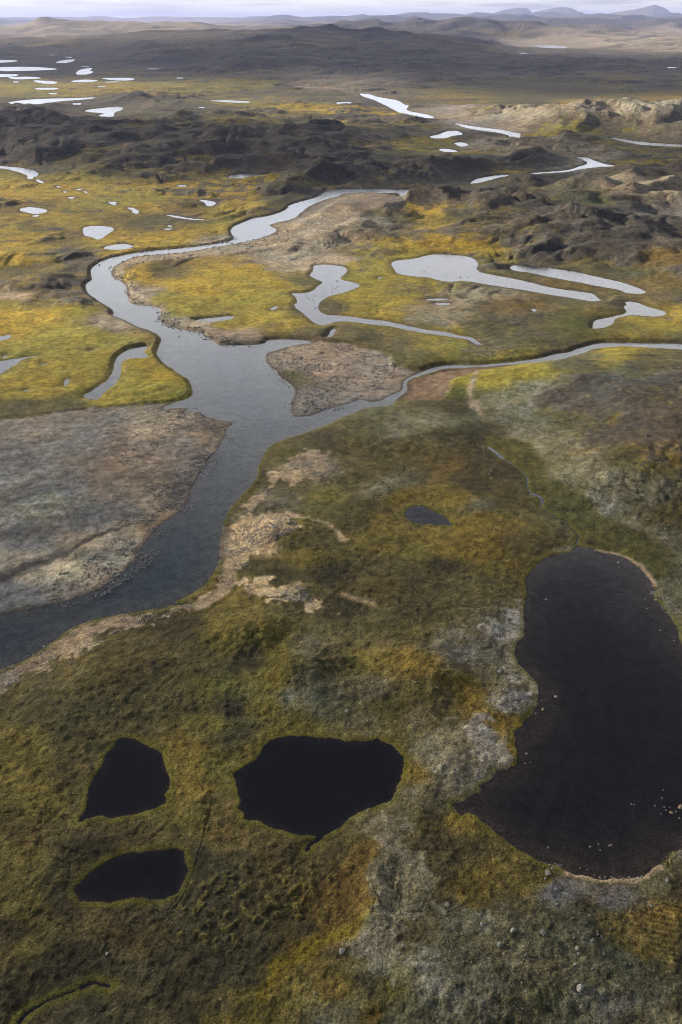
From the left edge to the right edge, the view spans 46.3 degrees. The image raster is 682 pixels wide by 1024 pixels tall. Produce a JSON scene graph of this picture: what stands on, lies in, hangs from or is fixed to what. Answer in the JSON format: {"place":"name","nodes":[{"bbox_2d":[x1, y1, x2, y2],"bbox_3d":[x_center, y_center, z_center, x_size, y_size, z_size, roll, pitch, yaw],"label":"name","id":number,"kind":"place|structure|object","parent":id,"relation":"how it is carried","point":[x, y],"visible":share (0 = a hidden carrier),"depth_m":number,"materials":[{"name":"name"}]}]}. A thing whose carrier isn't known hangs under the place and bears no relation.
{"place":"outdoors","nodes":[
{"label":"outdoors","id":0,"kind":"place"},
{"bbox_2d":[0,60,15,62],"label":"lake","id":1,"kind":"structure","parent":0,"point":[1,61],"depth_m":3533.17,"materials":[{"name":"liquid"}]},
{"bbox_2d":[0,74,16,77],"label":"pond","id":2,"kind":"structure","parent":0,"point":[7,75],"depth_m":2612.89,"materials":[{"name":"liquid"}]},
{"bbox_2d":[10,77,39,78],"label":"pond","id":3,"kind":"structure","parent":0,"point":[25,78],"depth_m":2474.79,"materials":[{"name":"liquid"}]},
{"bbox_2d":[0,67,54,70],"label":"lake","id":4,"kind":"structure","parent":0,"point":[20,68],"depth_m":3004.13,"materials":[{"name":"liquid"}]},
{"bbox_2d":[35,80,56,83],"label":"pond","id":5,"kind":"structure","parent":0,"point":[46,82],"depth_m":2311.86,"materials":[{"name":"liquid"}]},
{"bbox_2d":[35,88,57,89],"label":"pond","id":6,"kind":"structure","parent":0,"point":[46,88],"depth_m":2103.82,"materials":[{"name":"liquid"}]},
{"bbox_2d":[8,97,92,103],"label":"lake","id":7,"kind":"structure","parent":0,"point":[36,101],"depth_m":1783.34,"materials":[{"name":"liquid"}]},
{"bbox_2d":[56,59,73,62],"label":"pond","id":8,"kind":"structure","parent":0,"point":[66,61],"depth_m":3533.03,"materials":[{"name":"liquid"}]},
{"bbox_2d":[71,80,96,81],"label":"pond","id":9,"kind":"structure","parent":0,"point":[83,80],"depth_m":2390.48,"materials":[{"name":"liquid"}]},
{"bbox_2d":[76,68,92,74],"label":"pond","id":10,"kind":"structure","parent":0,"point":[83,71],"depth_m":2822.92,"materials":[{"name":"liquid"}]},
{"bbox_2d":[86,106,122,116],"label":"pond","id":11,"kind":"structure","parent":0,"point":[108,111],"depth_m":1582.41,"materials":[{"name":"liquid"}]},
{"bbox_2d":[102,78,133,80],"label":"pond","id":12,"kind":"structure","parent":0,"point":[122,79],"depth_m":2431.90,"materials":[{"name":"liquid"}]},
{"bbox_2d":[211,100,248,102],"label":"pond","id":13,"kind":"structure","parent":0,"point":[231,101],"depth_m":1760.88,"materials":[{"name":"liquid"}]},
{"bbox_2d":[0,5,681,1023],"bbox_3d":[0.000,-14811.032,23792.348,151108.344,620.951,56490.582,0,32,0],"label":"ground","id":14,"kind":"structure","parent":0,"point":[192,831],"depth_m":279.25,"materials":[{"name":"green plant"}]},
{"bbox_2d":[43,229,403,606],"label":"gravel","id":15,"kind":"structure","parent":14,"relation":"on","point":[112,577],"depth_m":339.52,"materials":[{"name":"gravel"}]},
{"bbox_2d":[0,390,681,1020],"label":"gravel","id":16,"kind":"structure","parent":14,"relation":"on","point":[270,530],"depth_m":246.50,"materials":[{"name":"beige gravel"}]},
{"bbox_2d":[339,948,344,954],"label":"boulder","id":17,"kind":"object","parent":14,"relation":"on","point":[341,950],"visible":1,"depth_m":149.09,"materials":[{"name":"stone"}]},
{"bbox_2d":[540,929,545,935],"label":"boulder","id":18,"kind":"object","parent":14,"relation":"on","point":[542,932],"visible":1,"depth_m":151.69,"materials":[{"name":"grey stone"}]},
{"bbox_2d":[576,984,583,992],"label":"boulder","id":19,"kind":"object","parent":14,"relation":"on","point":[579,988],"visible":1,"depth_m":142.84,"materials":[{"name":"stone"}]},
{"bbox_2d":[0,0,681,17],"label":"sky","id":20,"kind":"structure","parent":0,"point":[8,8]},
{"bbox_2d":[360,94,433,117],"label":"river","id":21,"kind":"structure","parent":0,"point":[397,106],"depth_m":1676.80,"materials":[{"name":"liquid"}]},
{"bbox_2d":[431,131,460,137],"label":"pond","id":22,"kind":"structure","parent":0,"point":[445,133],"depth_m":1245.57,"materials":[{"name":"liquid"}]},
{"bbox_2d":[456,123,520,137],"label":"river","id":23,"kind":"structure","parent":0,"point":[488,129],"depth_m":1291.33,"materials":[{"name":"liquid"}]},
{"bbox_2d":[530,44,566,47],"bbox_3d":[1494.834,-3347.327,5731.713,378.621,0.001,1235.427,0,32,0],"label":"lake","id":24,"kind":"structure","parent":0,"point":[547,46],"depth_m":5675.07,"materials":[{"name":"liquid"}]},
{"bbox_2d":[612,138,681,146],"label":"river","id":25,"kind":"structure","parent":0,"point":[638,142],"depth_m":1153.46,"materials":[{"name":"liquid"}]}
]}

